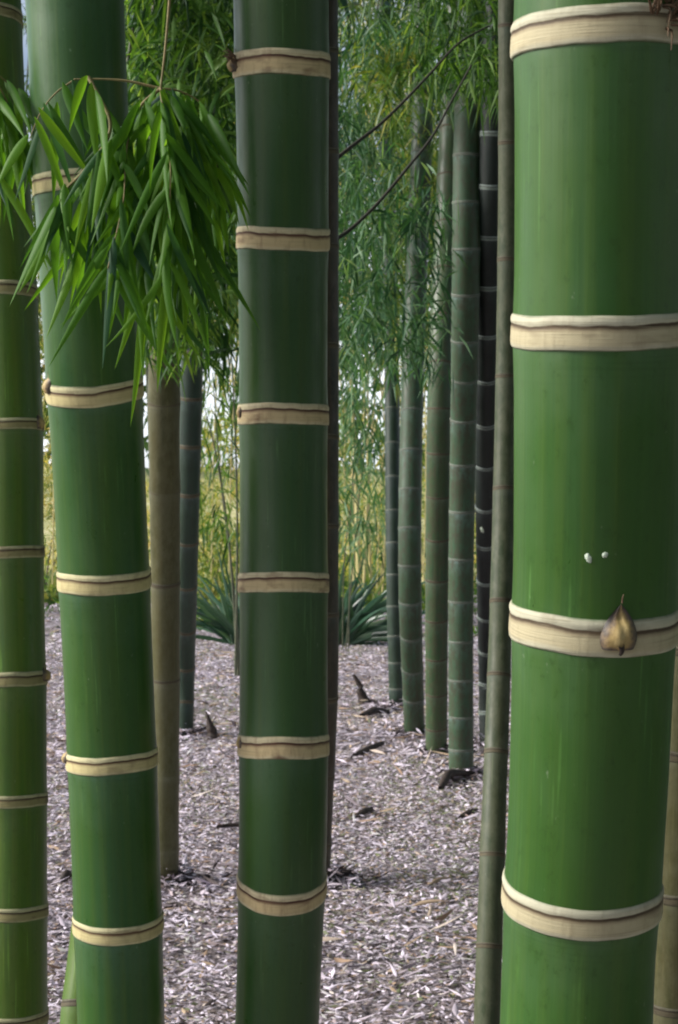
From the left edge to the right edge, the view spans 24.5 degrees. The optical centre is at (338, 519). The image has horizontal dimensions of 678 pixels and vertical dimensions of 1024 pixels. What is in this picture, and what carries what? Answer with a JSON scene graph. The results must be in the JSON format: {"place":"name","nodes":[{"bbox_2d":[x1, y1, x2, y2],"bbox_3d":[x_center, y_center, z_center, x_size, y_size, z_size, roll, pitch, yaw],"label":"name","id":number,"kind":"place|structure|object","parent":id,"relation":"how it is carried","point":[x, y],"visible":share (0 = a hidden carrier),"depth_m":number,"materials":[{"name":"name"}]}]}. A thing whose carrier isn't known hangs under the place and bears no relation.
{"place":"outdoors","nodes":[
{"label":"outdoors","id":0,"kind":"place"},
{"bbox_2d":[21,0,445,469],"label":"sky","id":1,"kind":"structure","parent":0,"point":[25,48],"materials":[{"name":"white"}]},
{"bbox_2d":[44,468,476,592],"bbox_3d":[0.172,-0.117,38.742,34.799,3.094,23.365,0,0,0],"label":"grass","id":2,"kind":"structure","parent":0,"point":[148,519],"depth_m":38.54,"materials":[{"name":"plant"}]},
{"bbox_2d":[44,588,510,1023],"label":"ground","id":3,"kind":"structure","parent":0,"point":[369,1009],"depth_m":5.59,"materials":[{"name":"grey plant"}]},
{"bbox_2d":[0,0,50,1023],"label":"bamboo culm","id":4,"kind":"object","parent":3,"relation":"on","point":[25,675],"visible":0.92,"depth_m":3.06,"materials":[{"name":"green plant"}]},
{"bbox_2d":[21,3,43,353],"bbox_3d":[-5.053,-4.033,21.500,3.624,10.671,5.777,0,0,-8],"label":"bamboo thicket","id":5,"kind":"object","parent":3,"relation":"on","point":[26,81],"visible":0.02,"depth_m":20.62,"materials":[{"name":"green plant"}]},
{"bbox_2d":[37,283,54,583],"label":"golden bamboo","id":6,"kind":"object","parent":3,"relation":"on","point":[47,417],"visible":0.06,"depth_m":24.72,"materials":[{"name":"plant"}]},
{"bbox_2d":[43,428,56,584],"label":"bush","id":7,"kind":"object","parent":3,"relation":"on","point":[48,495],"visible":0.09,"depth_m":28.03,"materials":[{"name":"plant"}]},
{"bbox_2d":[44,570,58,603],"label":"strap leaf plant","id":8,"kind":"object","parent":3,"relation":"on","point":[53,594],"visible":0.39,"depth_m":23.89,"materials":[{"name":"green plant"}]},
{"bbox_2d":[60,869,71,882],"bbox_3d":[-0.975,1.271,5.566,0.036,0.038,0.103,0,0,0],"label":"fallen husk","id":9,"kind":"object","parent":3,"relation":"on","point":[66,874],"visible":0.96,"depth_m":5.54,"materials":[{"name":"plant"}]},
{"bbox_2d":[60,924,76,1023],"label":"bamboo culm","id":10,"kind":"object","parent":3,"relation":"on","point":[68,1014],"visible":0.06,"depth_m":3.51,"materials":[{"name":"green plant"}]},
{"bbox_2d":[25,0,164,1023],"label":"bamboo culm","id":11,"kind":"object","parent":3,"relation":"on","point":[110,759],"visible":0.85,"depth_m":2.54,"materials":[{"name":"plant"}]},
{"bbox_2d":[0,75,51,271],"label":"leafy branch","id":12,"kind":"object","parent":11,"relation":"attached to","point":[12,135],"visible":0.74,"depth_m":2.47,"materials":[{"name":"plant"}]},
{"bbox_2d":[0,0,260,426],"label":"leafy branch","id":13,"kind":"object","parent":11,"relation":"attached to","point":[172,189],"visible":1,"depth_m":2.11,"materials":[{"name":"plant"}]},
{"bbox_2d":[148,5,180,885],"bbox_3d":[-0.600,-0.779,5.361,0.117,4.238,0.521,0,0,-7],"label":"bamboo culm","id":14,"kind":"object","parent":3,"relation":"on","point":[164,405],"visible":0.49,"depth_m":5.45,"materials":[{"name":"plant"}]},
{"bbox_2d":[163,902,185,908],"bbox_3d":[-0.543,1.274,5.152,0.073,0.019,0.025,0,0,0],"label":"fallen stick","id":15,"kind":"object","parent":3,"relation":"on","point":[177,904],"visible":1,"depth_m":5.15,"materials":[{"name":"grey wood"}]},
{"bbox_2d":[124,0,236,178],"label":"leafy bamboo","id":16,"kind":"object","parent":3,"relation":"on","point":[234,147],"visible":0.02,"depth_m":9.05,"materials":[{"name":"green plant"}]},
{"bbox_2d":[124,0,238,404],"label":"leafy bamboo","id":17,"kind":"object","parent":3,"relation":"on","point":[190,37],"visible":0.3,"depth_m":4.47,"materials":[{"name":"green plant"}]},
{"bbox_2d":[125,1,238,452],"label":"bamboo thicket","id":18,"kind":"object","parent":3,"relation":"on","point":[237,330],"depth_m":19.48,"materials":[{"name":"green plant"}]},
{"bbox_2d":[179,0,211,737],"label":"bamboo culm","id":19,"kind":"object","parent":3,"relation":"on","point":[190,433],"visible":0.45,"depth_m":8.75,"materials":[{"name":"green plant"}]},
{"bbox_2d":[206,711,220,738],"bbox_3d":[-0.747,1.220,9.242,0.094,0.160,0.057,0,0,7],"label":"fallen husk","id":20,"kind":"object","parent":3,"relation":"on","point":[211,729],"visible":1,"depth_m":9.24,"materials":[{"name":"brown plant"}]},
{"bbox_2d":[196,543,239,644],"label":"strap leaf plant","id":21,"kind":"object","parent":3,"relation":"on","point":[220,621],"visible":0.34,"depth_m":15.98,"materials":[{"name":"green plant"}]},
{"bbox_2d":[197,562,239,604],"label":"strap leaf plant","id":22,"kind":"object","parent":3,"relation":"on","point":[213,589],"visible":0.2,"depth_m":23.34,"materials":[{"name":"green plant"}]},
{"bbox_2d":[198,400,239,583],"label":"bush","id":23,"kind":"object","parent":3,"relation":"on","point":[215,555],"visible":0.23,"depth_m":28.77,"materials":[{"name":"green plant"}]},
{"bbox_2d":[199,306,239,675],"bbox_3d":[-0.963,-0.364,11.699,0.776,3.273,2.679,0,0,0],"label":"leafy bamboo","id":24,"kind":"object","parent":3,"relation":"on","point":[234,404],"visible":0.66,"depth_m":12.29,"materials":[{"name":"green plant"}]},
{"bbox_2d":[200,176,239,573],"bbox_3d":[-2.080,-3.057,26.021,1.924,8.714,2.711,0,0,0],"label":"golden bamboo","id":25,"kind":"object","parent":3,"relation":"on","point":[216,493],"visible":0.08,"depth_m":25.70,"materials":[{"name":"green plant"}]},
{"bbox_2d":[209,107,238,366],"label":"leafy bamboo","id":26,"kind":"object","parent":3,"relation":"on","point":[232,237],"depth_m":12.74,"materials":[{"name":"green plant"}]},
{"bbox_2d":[216,823,238,827],"bbox_3d":[-0.448,1.271,6.482,0.128,0.018,0.020,0,0,-21],"label":"fallen stick","id":27,"kind":"object","parent":3,"relation":"on","point":[225,825],"visible":0.79,"depth_m":6.47,"materials":[{"name":"black wood"}]},
{"bbox_2d":[28,82,435,475],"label":"distant wood","id":28,"kind":"object","parent":3,"relation":"on","point":[145,421],"visible":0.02,"depth_m":56.72,"materials":[{"name":"green plant"}]},
{"bbox_2d":[44,561,477,634],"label":"undergrowth","id":29,"kind":"object","parent":3,"relation":"on","point":[220,576],"visible":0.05,"depth_m":24.49,"materials":[{"name":"green plant"}]},
{"bbox_2d":[219,0,330,1023],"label":"bamboo culm","id":30,"kind":"object","parent":3,"relation":"on","point":[278,63],"visible":1,"depth_m":2.58,"materials":[{"name":"green plant"}]},
{"bbox_2d":[233,0,377,357],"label":"bamboo thicket","id":31,"kind":"object","parent":3,"relation":"on","point":[339,12],"visible":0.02,"depth_m":21.12,"materials":[{"name":"green plant"}]},
{"bbox_2d":[212,0,444,48],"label":"grove bamboo","id":32,"kind":"object","parent":3,"relation":"on","point":[344,3],"visible":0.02,"depth_m":9.19,"materials":[{"name":"green plant"}]},
{"bbox_2d":[352,674,371,703],"bbox_3d":[0.163,1.195,10.998,0.142,0.210,0.065,0,0,18],"label":"fallen husk","id":33,"kind":"object","parent":3,"relation":"on","point":[361,693],"visible":0.95,"depth_m":10.98,"materials":[{"name":"brown plant"}]},
{"bbox_2d":[339,265,385,649],"bbox_3d":[0.247,-0.516,13.716,0.982,3.569,2.980,0,0,0],"label":"leafy bamboo","id":34,"kind":"object","parent":3,"relation":"on","point":[369,448],"visible":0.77,"depth_m":13.05,"materials":[{"name":"green plant"}]},
{"bbox_2d":[339,413,385,586],"bbox_3d":[0.299,-0.213,27.922,2.206,3.430,2.027,0,0,0],"label":"bush","id":35,"kind":"object","parent":3,"relation":"on","point":[347,556],"visible":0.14,"depth_m":27.81,"materials":[{"name":"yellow plant"}]},
{"bbox_2d":[352,807,373,818],"bbox_3d":[0.108,1.276,6.808,0.035,0.031,0.245,0,0,20],"label":"fallen husk","id":36,"kind":"object","parent":3,"relation":"on","point":[363,811],"visible":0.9,"depth_m":6.77,"materials":[{"name":"plant"}]},
{"bbox_2d":[341,562,385,607],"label":"strap leaf plant","id":37,"kind":"object","parent":3,"relation":"on","point":[370,597],"visible":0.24,"depth_m":22.76,"materials":[{"name":"green plant"}]},
{"bbox_2d":[351,741,383,758],"bbox_3d":[0.155,1.268,8.593,0.036,0.044,0.419,0,0,25],"label":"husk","id":38,"kind":"object","parent":3,"relation":"on","point":[370,747],"visible":0.97,"depth_m":8.58,"materials":[{"name":"brown plant"}]},
{"bbox_2d":[338,0,410,595],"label":"golden bamboo","id":39,"kind":"object","parent":3,"relation":"on","point":[366,508],"visible":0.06,"depth_m":23.82,"materials":[{"name":"green plant"}]},
{"bbox_2d":[359,707,389,717],"bbox_3d":[0.222,1.263,10.266,0.075,0.057,0.279,0,0,41],"label":"fallen husk","id":40,"kind":"object","parent":3,"relation":"on","point":[371,711],"visible":0.97,"depth_m":10.24,"materials":[{"name":"brown plant"}]},
{"bbox_2d":[339,554,424,645],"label":"strap leaf plant","id":41,"kind":"object","parent":3,"relation":"on","point":[364,628],"visible":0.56,"depth_m":16.01,"materials":[{"name":"green plant"}]},
{"bbox_2d":[377,0,402,708],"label":"bamboo culm","id":42,"kind":"object","parent":3,"relation":"on","point":[392,426],"visible":0.48,"depth_m":10.76,"materials":[{"name":"green plant"}]},
{"bbox_2d":[338,0,442,369],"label":"bamboo thicket","id":43,"kind":"object","parent":3,"relation":"on","point":[357,8],"visible":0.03,"depth_m":19.09,"materials":[{"name":"green plant"}]},
{"bbox_2d":[338,6,449,412],"bbox_3d":[0.592,-1.660,10.485,0.862,5.502,7.067,0,0,4],"label":"leafy bamboo","id":44,"kind":"object","parent":3,"relation":"on","point":[374,99],"visible":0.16,"depth_m":7.66,"materials":[{"name":"green plant"}]},
{"bbox_2d":[338,0,472,421],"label":"leafy bamboo","id":45,"kind":"object","parent":3,"relation":"on","point":[372,330],"visible":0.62,"depth_m":6.76,"materials":[{"name":"green plant"}]},
{"bbox_2d":[326,0,488,885],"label":"bamboo culm","id":46,"kind":"object","parent":3,"relation":"on","point":[335,155],"visible":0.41,"depth_m":5.42,"materials":[{"name":"plant"}]},
{"bbox_2d":[398,1,433,737],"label":"bamboo culm","id":47,"kind":"object","parent":3,"relation":"on","point":[410,529],"visible":0.69,"depth_m":8.98,"materials":[{"name":"green plant"}]},
{"bbox_2d":[398,6,437,584],"bbox_3d":[1.424,-4.032,27.102,1.439,10.666,2.602,0,0,0],"label":"golden bamboo","id":48,"kind":"object","parent":3,"relation":"on","point":[423,437],"visible":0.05,"depth_m":26.57,"materials":[{"name":"green plant"}]},
{"bbox_2d":[421,582,424,609],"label":"strap leaf plant","id":49,"kind":"object","parent":3,"relation":"on","point":[423,586],"visible":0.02,"depth_m":22.28,"materials":[{"name":"green plant"}]},
{"bbox_2d":[371,415,475,577],"bbox_3d":[1.875,-0.287,28.983,2.672,3.526,2.037,0,0,0],"label":"bush","id":50,"kind":"object","parent":3,"relation":"on","point":[423,486],"visible":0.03,"depth_m":28.94,"materials":[{"name":"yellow plant"}]},
{"bbox_2d":[363,0,497,714],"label":"leafy bamboo","id":51,"kind":"object","parent":3,"relation":"on","point":[475,9],"visible":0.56,"depth_m":6.56,"materials":[{"name":"green plant"}]},
{"bbox_2d":[425,1,457,756],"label":"bamboo culm","id":52,"kind":"object","parent":3,"relation":"on","point":[437,540],"visible":0.63,"depth_m":8.28,"materials":[{"name":"green plant"}]},
{"bbox_2d":[438,769,482,789],"bbox_3d":[0.569,1.254,7.618,0.088,0.072,0.469,0,0,30],"label":"fallen husk","id":53,"kind":"object","parent":3,"relation":"on","point":[446,777],"visible":0.97,"depth_m":7.59,"materials":[{"name":"brown plant"}]},
{"bbox_2d":[448,0,483,782],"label":"bamboo culm","id":54,"kind":"object","parent":3,"relation":"on","point":[465,294],"visible":0.83,"depth_m":7.55,"materials":[{"name":"green plant"}]},
{"bbox_2d":[458,808,478,818],"bbox_3d":[0.569,1.278,6.802,0.032,0.028,0.184,0,0,28],"label":"fallen husk","id":55,"kind":"object","parent":3,"relation":"on","point":[468,812],"visible":0.98,"depth_m":6.77,"materials":[{"name":"plant"}]},
{"bbox_2d":[475,0,497,746],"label":"bamboo culm","id":56,"kind":"object","parent":3,"relation":"on","point":[488,207],"visible":0.48,"depth_m":7.60,"materials":[{"name":"plant"}]},
{"bbox_2d":[474,0,514,1023],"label":"bamboo culm","id":57,"kind":"object","parent":3,"relation":"on","point":[488,968],"visible":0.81,"depth_m":3.74,"materials":[{"name":"green plant"}]},
{"bbox_2d":[500,0,677,1023],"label":"bamboo culm","id":58,"kind":"object","parent":3,"relation":"on","point":[593,621],"visible":1,"depth_m":1.36,"materials":[{"name":"green plant"}]},
{"bbox_2d":[653,645,677,1023],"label":"bamboo culm","id":59,"kind":"object","parent":3,"relation":"on","point":[666,992],"visible":0.2,"depth_m":3.38,"materials":[{"name":"green plant"}]}
]}

